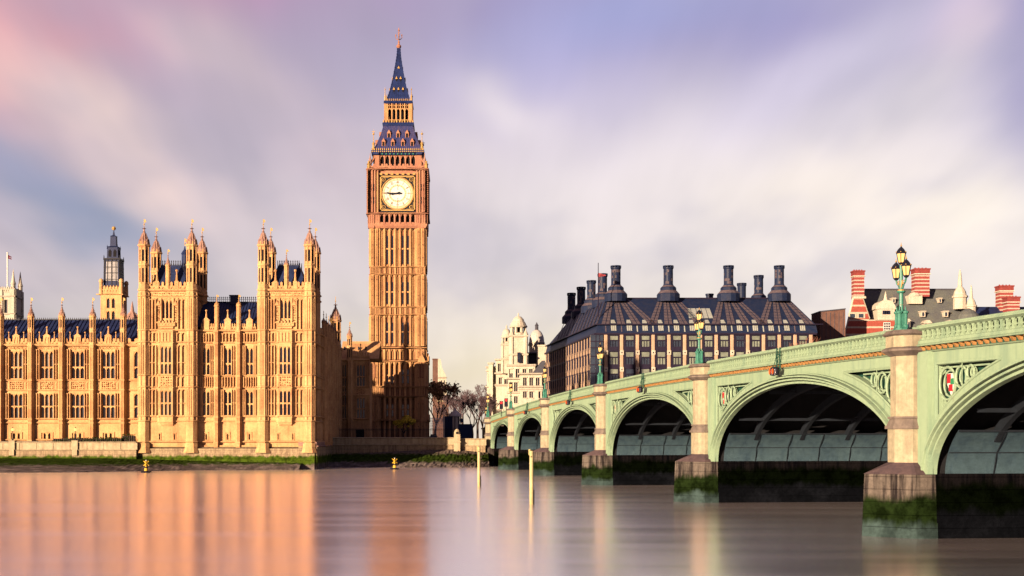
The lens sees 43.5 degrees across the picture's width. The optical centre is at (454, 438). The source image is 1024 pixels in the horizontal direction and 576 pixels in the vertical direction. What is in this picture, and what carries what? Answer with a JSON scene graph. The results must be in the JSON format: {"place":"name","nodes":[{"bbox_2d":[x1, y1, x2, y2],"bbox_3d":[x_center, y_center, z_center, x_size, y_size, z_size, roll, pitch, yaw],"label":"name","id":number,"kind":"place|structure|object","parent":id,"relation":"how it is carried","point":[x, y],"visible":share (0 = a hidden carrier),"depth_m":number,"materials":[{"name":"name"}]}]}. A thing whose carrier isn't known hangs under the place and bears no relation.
{"place":"outdoors","nodes":[
{"label":"outdoors","id":0,"kind":"place"},
{"bbox_2d":[0,269,23,318],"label":"church tower","id":1,"kind":"structure","parent":0,"point":[12,301],"depth_m":520.00,"materials":[{"name":"stone"}]},
{"bbox_2d":[7,252,11,287],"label":"flagpole","id":2,"kind":"object","parent":1,"relation":"on","point":[8,256],"visible":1,"depth_m":523.78,"materials":[{"name":"white metal"}]},
{"bbox_2d":[0,441,137,442],"bbox_3d":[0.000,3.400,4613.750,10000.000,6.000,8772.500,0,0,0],"label":"ground","id":3,"kind":"structure","parent":0,"point":[33,441],"depth_m":227.50,"materials":[{"name":"beige stone"}]},
{"bbox_2d":[96,226,128,318],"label":"ventilation tower","id":4,"kind":"structure","parent":3,"relation":"on","point":[113,289],"depth_m":262.46,"materials":[{"name":"stone"}]},
{"bbox_2d":[0,219,381,468],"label":"palace","id":5,"kind":"structure","parent":3,"relation":"on","point":[179,366],"depth_m":225.10,"materials":[{"name":"stone"}]},
{"bbox_2d":[9,351,22,378],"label":"window","id":6,"kind":"structure","parent":5,"relation":"in","point":[16,358],"depth_m":234.51,"materials":[{"name":"stone"}]},
{"bbox_2d":[10,394,22,417],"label":"window","id":7,"kind":"structure","parent":5,"relation":"in","point":[16,400],"depth_m":234.51,"materials":[{"name":"stone"}]},
{"bbox_2d":[13,433,20,438],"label":"window","id":8,"kind":"structure","parent":5,"relation":"in","point":[15,435],"depth_m":234.08,"materials":[{"name":"glass"}]},
{"bbox_2d":[40,351,52,378],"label":"window","id":9,"kind":"structure","parent":5,"relation":"in","point":[46,358],"depth_m":234.51,"materials":[{"name":"stone"}]},
{"bbox_2d":[40,394,52,417],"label":"window","id":10,"kind":"structure","parent":5,"relation":"in","point":[46,400],"depth_m":234.51,"materials":[{"name":"stone"}]},
{"bbox_2d":[42,433,51,438],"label":"window","id":11,"kind":"structure","parent":5,"relation":"in","point":[44,435],"depth_m":234.05,"materials":[{"name":"glass"}]},
{"bbox_2d":[71,351,83,378],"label":"window","id":12,"kind":"structure","parent":5,"relation":"in","point":[77,358],"depth_m":234.51,"materials":[{"name":"stone"}]},
{"bbox_2d":[71,394,83,417],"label":"window","id":13,"kind":"structure","parent":5,"relation":"in","point":[77,400],"depth_m":234.51,"materials":[{"name":"stone"}]},
{"bbox_2d":[52,437,122,441],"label":"hedge","id":14,"kind":"object","parent":5,"relation":"on","point":[101,439],"visible":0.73,"depth_m":225.60,"materials":[{"name":"green plant"}]},
{"bbox_2d":[102,351,114,378],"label":"window","id":15,"kind":"structure","parent":5,"relation":"in","point":[108,358],"depth_m":234.51,"materials":[{"name":"stone"}]},
{"bbox_2d":[102,394,114,417],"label":"window","id":16,"kind":"structure","parent":5,"relation":"in","point":[108,400],"depth_m":234.51,"materials":[{"name":"stone"}]},
{"bbox_2d":[104,433,112,438],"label":"window","id":17,"kind":"structure","parent":5,"relation":"in","point":[105,434],"depth_m":234.05,"materials":[{"name":"glass"}]},
{"bbox_2d":[122,434,136,441],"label":"hedge","id":18,"kind":"object","parent":5,"relation":"on","point":[128,438],"visible":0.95,"depth_m":226.10,"materials":[{"name":"green plant"}]},
{"bbox_2d":[134,352,137,378],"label":"window","id":19,"kind":"structure","parent":5,"relation":"in","point":[135,353],"depth_m":234.51,"materials":[{"name":"stone"}]},
{"bbox_2d":[134,394,137,417],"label":"window","id":20,"kind":"structure","parent":5,"relation":"in","point":[135,395],"depth_m":234.51,"materials":[{"name":"stone"}]},
{"bbox_2d":[160,391,171,415],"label":"window","id":21,"kind":"structure","parent":5,"relation":"in","point":[165,396],"depth_m":223.60,"materials":[{"name":"stone"}]},
{"bbox_2d":[160,346,171,374],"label":"window","id":22,"kind":"structure","parent":5,"relation":"in","point":[165,351],"depth_m":223.60,"materials":[{"name":"stone"}]},
{"bbox_2d":[161,300,171,321],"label":"window","id":23,"kind":"structure","parent":5,"relation":"in","point":[166,304],"depth_m":224.26,"materials":[{"name":"stone"}]},
{"bbox_2d":[202,392,209,414],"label":"window","id":24,"kind":"structure","parent":5,"relation":"in","point":[205,395],"depth_m":225.58,"materials":[{"name":"glass"}]},
{"bbox_2d":[202,348,209,374],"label":"window","id":25,"kind":"structure","parent":5,"relation":"in","point":[205,351],"depth_m":225.58,"materials":[{"name":"stone"}]},
{"bbox_2d":[224,392,230,414],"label":"window","id":26,"kind":"structure","parent":5,"relation":"in","point":[227,395],"depth_m":225.58,"materials":[{"name":"glass"}]},
{"bbox_2d":[224,348,230,374],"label":"window","id":27,"kind":"structure","parent":5,"relation":"in","point":[227,351],"depth_m":225.30,"materials":[{"name":"stone"}]},
{"bbox_2d":[246,392,252,414],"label":"window","id":28,"kind":"structure","parent":5,"relation":"in","point":[249,395],"depth_m":225.58,"materials":[{"name":"glass"}]},
{"bbox_2d":[246,348,252,374],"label":"window","id":29,"kind":"structure","parent":5,"relation":"in","point":[249,351],"depth_m":225.58,"materials":[{"name":"stone"}]},
{"bbox_2d":[279,391,290,415],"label":"window","id":30,"kind":"structure","parent":5,"relation":"in","point":[284,396],"depth_m":223.28,"materials":[{"name":"stone"}]},
{"bbox_2d":[279,346,290,374],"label":"window","id":31,"kind":"structure","parent":5,"relation":"in","point":[284,351],"depth_m":223.28,"materials":[{"name":"stone"}]},
{"bbox_2d":[280,300,290,321],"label":"window","id":32,"kind":"structure","parent":5,"relation":"in","point":[285,305],"depth_m":224.29,"materials":[{"name":"stone"}]},
{"bbox_2d":[342,365,345,417],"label":"window","id":33,"kind":"structure","parent":5,"relation":"in","point":[343,366],"depth_m":276.58,"materials":[{"name":"stone"}]},
{"bbox_2d":[356,429,363,436],"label":"doorway","id":34,"kind":"structure","parent":5,"relation":"in","point":[357,430],"depth_m":276.99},
{"bbox_2d":[357,365,364,385],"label":"window","id":35,"kind":"structure","parent":5,"relation":"in","point":[360,368],"depth_m":276.99,"materials":[{"name":"glass"}]},
{"bbox_2d":[357,398,364,417],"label":"window","id":36,"kind":"structure","parent":5,"relation":"in","point":[360,401],"depth_m":276.99,"materials":[{"name":"glass"}]},
{"bbox_2d":[332,437,453,453],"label":"river wall","id":37,"kind":"structure","parent":3,"relation":"on","point":[344,445],"depth_m":252.02,"materials":[{"name":"stone"}]},
{"bbox_2d":[366,28,429,436],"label":"clock tower","id":38,"kind":"structure","parent":3,"relation":"on","point":[398,196],"depth_m":303.12,"materials":[{"name":"stone"}]},
{"bbox_2d":[342,428,453,436],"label":"fence","id":39,"kind":"object","parent":3,"relation":"on","point":[399,432],"visible":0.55,"depth_m":261.96,"materials":[{"name":"black metal"}]},
{"bbox_2d":[393,415,415,432],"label":"autumn tree","id":40,"kind":"object","parent":3,"relation":"on","point":[408,419],"visible":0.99,"depth_m":282.93,"materials":[{"name":"green plant"}]},
{"bbox_2d":[430,416,444,436],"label":"railing","id":41,"kind":"object","parent":3,"relation":"on","point":[439,423],"visible":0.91,"depth_m":291.96,"materials":[{"name":"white paint"}]},
{"bbox_2d":[434,407,446,421],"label":"winter tree","id":42,"kind":"object","parent":3,"relation":"on","point":[443,412],"visible":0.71,"depth_m":438.25,"materials":[{"name":"brown plant"}]},
{"bbox_2d":[437,399,448,436],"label":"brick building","id":43,"kind":"structure","parent":3,"relation":"on","point":[446,410],"depth_m":440.00,"materials":[{"name":"stone"}]},
{"bbox_2d":[428,379,460,433],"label":"autumn tree","id":44,"kind":"object","parent":3,"relation":"on","point":[437,390],"visible":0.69,"depth_m":327.89,"materials":[{"name":"brown plant"}]},
{"bbox_2d":[445,416,451,436],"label":"hoarding","id":45,"kind":"object","parent":3,"relation":"on","point":[448,422],"visible":0.49,"depth_m":299.90,"materials":[{"name":"black metal"}]},
{"bbox_2d":[443,394,465,413],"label":"winter tree","id":46,"kind":"object","parent":3,"relation":"on","point":[459,405],"visible":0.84,"depth_m":419.15,"materials":[{"name":"brown plant"}]},
{"bbox_2d":[442,393,470,423],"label":"winter tree","id":47,"kind":"object","parent":3,"relation":"on","point":[457,403],"visible":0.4,"depth_m":439.05,"materials":[{"name":"brown plant"}]},
{"bbox_2d":[453,389,477,416],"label":"winter tree","id":48,"kind":"object","parent":3,"relation":"on","point":[465,393],"visible":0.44,"depth_m":468.17,"materials":[{"name":"brown plant"}]},
{"bbox_2d":[459,419,472,437],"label":"hoarding","id":49,"kind":"object","parent":3,"relation":"on","point":[466,430],"visible":0.86,"depth_m":297.90,"materials":[{"name":"blue"}]},
{"bbox_2d":[460,385,486,437],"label":"winter tree","id":50,"kind":"object","parent":3,"relation":"on","point":[483,388],"visible":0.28,"depth_m":478.89,"materials":[{"name":"brown plant"}]},
{"bbox_2d":[463,395,484,437],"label":"winter tree","id":51,"kind":"object","parent":3,"relation":"on","point":[474,423],"visible":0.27,"depth_m":459.73,"materials":[{"name":"brown plant"}]},
{"bbox_2d":[468,392,495,427],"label":"winter tree","id":52,"kind":"object","parent":3,"relation":"on","point":[472,403],"visible":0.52,"depth_m":449.46,"materials":[{"name":"brown plant"}]},
{"bbox_2d":[476,396,499,415],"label":"winter tree","id":53,"kind":"object","parent":3,"relation":"on","point":[491,407],"visible":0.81,"depth_m":398.45,"materials":[{"name":"brown plant"}]},
{"bbox_2d":[0,458,300,472],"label":"foreshore","id":54,"kind":"structure","parent":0,"point":[32,465],"depth_m":216.85,"materials":[{"name":"green plant"}]},
{"bbox_2d":[0,440,136,458],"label":"river wall","id":55,"kind":"structure","parent":54,"relation":"on","point":[72,449],"depth_m":222.20,"materials":[{"name":"stone"}]},
{"bbox_2d":[327,449,488,467],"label":"foreshore","id":56,"kind":"structure","parent":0,"point":[451,458],"depth_m":245.02,"materials":[{"name":"green plant"}]},
{"bbox_2d":[298,442,333,468],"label":"river wall","id":57,"kind":"structure","parent":56,"relation":"on","point":[323,454],"depth_m":232.10,"materials":[{"name":"stone"}]},
{"bbox_2d":[391,453,482,466],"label":"rubble","id":58,"kind":"object","parent":56,"relation":"on","point":[459,464],"visible":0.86,"depth_m":243.90,"materials":[{"name":"brown stone"}]},
{"bbox_2d":[453,429,460,450],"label":"pedestal","id":59,"kind":"object","parent":56,"relation":"on","point":[456,441],"visible":0.98,"depth_m":250.80,"materials":[{"name":"stone"}]},
{"bbox_2d":[460,438,485,451],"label":"river wall","id":60,"kind":"structure","parent":56,"relation":"on","point":[469,444],"depth_m":252.05,"materials":[{"name":"stone"}]},
{"bbox_2d":[432,359,446,434],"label":"white house","id":61,"kind":"structure","parent":0,"point":[438,374],"depth_m":471.00,"materials":[{"name":"stone"}]},
{"bbox_2d":[449,408,460,436],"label":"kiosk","id":62,"kind":"object","parent":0,"point":[456,416],"visible":0.52,"depth_m":304.95,"materials":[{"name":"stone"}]},
{"bbox_2d":[0,466,1023,575],"bbox_3d":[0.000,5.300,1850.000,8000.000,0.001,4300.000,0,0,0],"label":"water","id":63,"kind":"structure","parent":0,"point":[370,521],"depth_m":73.29,"materials":[{"name":"liquid"}]},
{"bbox_2d":[141,460,150,472],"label":"buoy","id":64,"kind":"object","parent":63,"relation":"on","point":[146,467],"visible":0.94,"depth_m":201.67,"materials":[{"name":"yellow metal"}]},
{"bbox_2d":[477,446,480,485],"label":"mooring post","id":65,"kind":"object","parent":63,"relation":"in","point":[478,469],"visible":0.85,"depth_m":142.77,"materials":[{"name":"yellow paint"}]},
{"bbox_2d":[528,449,533,503],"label":"mooring post","id":66,"kind":"object","parent":63,"relation":"in","point":[531,492],"visible":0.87,"depth_m":104.13,"materials":[{"name":"yellow paint"}]},
{"bbox_2d":[483,309,1023,538],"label":"bridge","id":67,"kind":"structure","parent":63,"relation":"in","point":[917,432],"depth_m":100.79,"materials":[{"name":"green paint"}]},
{"bbox_2d":[486,394,489,416],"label":"street lamp","id":68,"kind":"object","parent":67,"relation":"on","point":[487,401],"visible":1,"depth_m":254.25,"materials":[{"name":"green metal"}]},
{"bbox_2d":[504,398,507,408],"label":"traffic light","id":69,"kind":"object","parent":67,"relation":"on","point":[506,402],"visible":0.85,"depth_m":230.80,"materials":[{"name":"red metal"}]},
{"bbox_2d":[508,382,512,408],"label":"street lamp","id":70,"kind":"object","parent":67,"relation":"on","point":[510,391],"visible":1,"depth_m":221.81,"materials":[{"name":"green metal"}]},
{"bbox_2d":[542,367,547,397],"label":"street lamp","id":71,"kind":"object","parent":67,"relation":"on","point":[544,375],"visible":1,"depth_m":186.57,"materials":[{"name":"green metal"}]},
{"bbox_2d":[566,390,570,404],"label":"signal lamp","id":72,"kind":"object","parent":67,"relation":"attached to","point":[568,401],"visible":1,"depth_m":168.04,"materials":[{"name":"metal"}]},
{"bbox_2d":[597,344,603,383],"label":"street lamp","id":73,"kind":"object","parent":67,"relation":"on","point":[600,353],"visible":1,"depth_m":148.17,"materials":[{"name":"green metal"}]},
{"bbox_2d":[636,373,643,392],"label":"signal lamp","id":74,"kind":"object","parent":67,"relation":"attached to","point":[639,389],"visible":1,"depth_m":128.90,"materials":[{"name":"green paint"}]},
{"bbox_2d":[694,308,704,363],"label":"street lamp","id":75,"kind":"object","parent":67,"relation":"on","point":[699,322],"visible":0.98,"depth_m":108.30,"materials":[{"name":"green metal"}]},
{"bbox_2d":[769,347,780,375],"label":"signal lamp","id":76,"kind":"object","parent":67,"relation":"attached to","point":[773,371],"visible":1,"depth_m":89.75,"materials":[{"name":"green paint"}]},
{"bbox_2d":[891,244,911,329],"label":"street lamp","id":77,"kind":"object","parent":67,"relation":"on","point":[901,269],"visible":0.97,"depth_m":69.93,"materials":[{"name":"green metal"}]},
{"bbox_2d":[0,0,1023,437],"label":"sky","id":78,"kind":"structure","parent":0,"point":[561,139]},
{"bbox_2d":[485,313,546,414],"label":"government building","id":79,"kind":"structure","parent":0,"point":[519,366],"depth_m":430.48,"materials":[{"name":"stone"}]},
{"bbox_2d":[513,381,517,391],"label":"window","id":80,"kind":"structure","parent":79,"relation":"in","point":[515,382],"depth_m":430.16,"materials":[{"name":"grey glass"}]},
{"bbox_2d":[513,395,517,403],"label":"window","id":81,"kind":"structure","parent":79,"relation":"in","point":[515,396],"depth_m":430.16,"materials":[{"name":"grey glass"}]},
{"bbox_2d":[517,352,520,362],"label":"window","id":82,"kind":"structure","parent":79,"relation":"in","point":[518,353],"depth_m":429.22,"materials":[{"name":"black glass"}]},
{"bbox_2d":[544,265,822,396],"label":"office building","id":83,"kind":"structure","parent":0,"point":[634,336],"depth_m":313.80,"materials":[{"name":"brown metal"}]},
{"bbox_2d":[546,338,589,395],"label":"window frame","id":84,"kind":"structure","parent":83,"relation":"in","point":[588,354],"depth_m":347.85,"materials":[{"name":"brown metal"}]},
{"bbox_2d":[547,338,589,389],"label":"window","id":85,"kind":"structure","parent":83,"relation":"in","point":[589,338],"depth_m":335.75,"materials":[{"name":"black glass"}]},
{"bbox_2d":[598,263,605,316],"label":"flagpole","id":86,"kind":"object","parent":83,"relation":"on","point":[600,275],"visible":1,"depth_m":312.91,"materials":[{"name":"white metal"}]},
{"bbox_2d":[608,335,619,351],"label":"window","id":87,"kind":"structure","parent":83,"relation":"in","point":[613,340],"depth_m":309.91,"materials":[{"name":"black glass"}]},
{"bbox_2d":[608,351,619,368],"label":"window","id":88,"kind":"structure","parent":83,"relation":"in","point":[613,356],"depth_m":309.91,"materials":[{"name":"black glass"}]},
{"bbox_2d":[608,369,619,380],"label":"window","id":89,"kind":"structure","parent":83,"relation":"in","point":[613,374],"depth_m":310.06,"materials":[{"name":"black glass"}]},
{"bbox_2d":[624,335,634,351],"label":"window","id":90,"kind":"structure","parent":83,"relation":"in","point":[629,340],"depth_m":309.91,"materials":[{"name":"black glass"}]},
{"bbox_2d":[624,351,634,368],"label":"window","id":91,"kind":"structure","parent":83,"relation":"in","point":[629,356],"depth_m":309.91,"materials":[{"name":"black glass"}]},
{"bbox_2d":[624,369,634,377],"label":"window","id":92,"kind":"structure","parent":83,"relation":"in","point":[627,372],"depth_m":310.06,"materials":[{"name":"black glass"}]},
{"bbox_2d":[639,335,650,351],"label":"window","id":93,"kind":"structure","parent":83,"relation":"in","point":[644,340],"depth_m":309.91,"materials":[{"name":"beige glass"}]},
{"bbox_2d":[639,351,650,368],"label":"window","id":94,"kind":"structure","parent":83,"relation":"in","point":[645,356],"depth_m":309.91,"materials":[{"name":"black glass"}]},
{"bbox_2d":[639,369,650,373],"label":"window","id":95,"kind":"structure","parent":83,"relation":"in","point":[641,370],"depth_m":310.06,"materials":[{"name":"grey glass"}]},
{"bbox_2d":[655,335,666,351],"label":"window","id":96,"kind":"structure","parent":83,"relation":"in","point":[660,340],"depth_m":309.91,"materials":[{"name":"black glass"}]},
{"bbox_2d":[655,351,666,368],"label":"window","id":97,"kind":"structure","parent":83,"relation":"in","point":[660,356],"depth_m":309.91,"materials":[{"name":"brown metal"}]},
{"bbox_2d":[671,335,682,351],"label":"window","id":98,"kind":"structure","parent":83,"relation":"in","point":[676,340],"depth_m":309.91,"materials":[{"name":"glass"}]},
{"bbox_2d":[671,351,682,367],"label":"window","id":99,"kind":"structure","parent":83,"relation":"in","point":[676,356],"depth_m":309.91,"materials":[{"name":"glass"}]},
{"bbox_2d":[687,351,695,364],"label":"window","id":100,"kind":"structure","parent":83,"relation":"in","point":[690,354],"depth_m":310.06,"materials":[{"name":"beige glass"}]},
{"bbox_2d":[687,335,697,351],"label":"window","id":101,"kind":"structure","parent":83,"relation":"in","point":[692,342],"depth_m":309.91,"materials":[{"name":"beige glass"}]},
{"bbox_2d":[702,335,713,351],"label":"window","id":102,"kind":"structure","parent":83,"relation":"in","point":[707,340],"depth_m":309.91,"materials":[{"name":"beige glass"}]},
{"bbox_2d":[703,351,713,361],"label":"window","id":103,"kind":"structure","parent":83,"relation":"in","point":[707,355],"depth_m":310.06,"materials":[{"name":"glass"}]},
{"bbox_2d":[718,335,729,351],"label":"window","id":104,"kind":"structure","parent":83,"relation":"in","point":[723,340],"depth_m":309.91,"materials":[{"name":"beige glass"}]},
{"bbox_2d":[718,351,729,358],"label":"window","id":105,"kind":"structure","parent":83,"relation":"in","point":[722,354],"depth_m":310.06,"materials":[{"name":"beige glass"}]},
{"bbox_2d":[734,335,745,351],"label":"window","id":106,"kind":"structure","parent":83,"relation":"in","point":[739,340],"depth_m":309.91,"materials":[{"name":"glass"}]},
{"bbox_2d":[734,351,745,355],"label":"window","id":107,"kind":"structure","parent":83,"relation":"in","point":[736,353],"depth_m":310.06,"materials":[{"name":"beige glass"}]},
{"bbox_2d":[750,335,760,351],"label":"window","id":108,"kind":"structure","parent":83,"relation":"in","point":[755,340],"depth_m":309.91,"materials":[{"name":"glass"}]},
{"bbox_2d":[765,335,776,349],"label":"window","id":109,"kind":"structure","parent":83,"relation":"in","point":[770,340],"depth_m":310.06,"materials":[{"name":"glass"}]},
{"bbox_2d":[781,335,792,347],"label":"window","id":110,"kind":"structure","parent":83,"relation":"in","point":[785,339],"depth_m":310.03,"materials":[{"name":"glass"}]},
{"bbox_2d":[797,335,808,344],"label":"window","id":111,"kind":"structure","parent":83,"relation":"in","point":[800,338],"depth_m":310.03,"materials":[{"name":"beige glass"}]},
{"bbox_2d":[811,308,845,341],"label":"brick block","id":112,"kind":"structure","parent":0,"point":[833,323],"depth_m":333.00,"materials":[{"name":"brown brick"}]},
{"bbox_2d":[845,268,1023,336],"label":"brick building","id":113,"kind":"structure","parent":0,"point":[872,310],"depth_m":350.52,"materials":[{"name":"brick"}]},
{"bbox_2d":[883,322,889,330],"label":"window","id":114,"kind":"structure","parent":113,"relation":"in","point":[886,325],"depth_m":343.88,"materials":[{"name":"white paint"}]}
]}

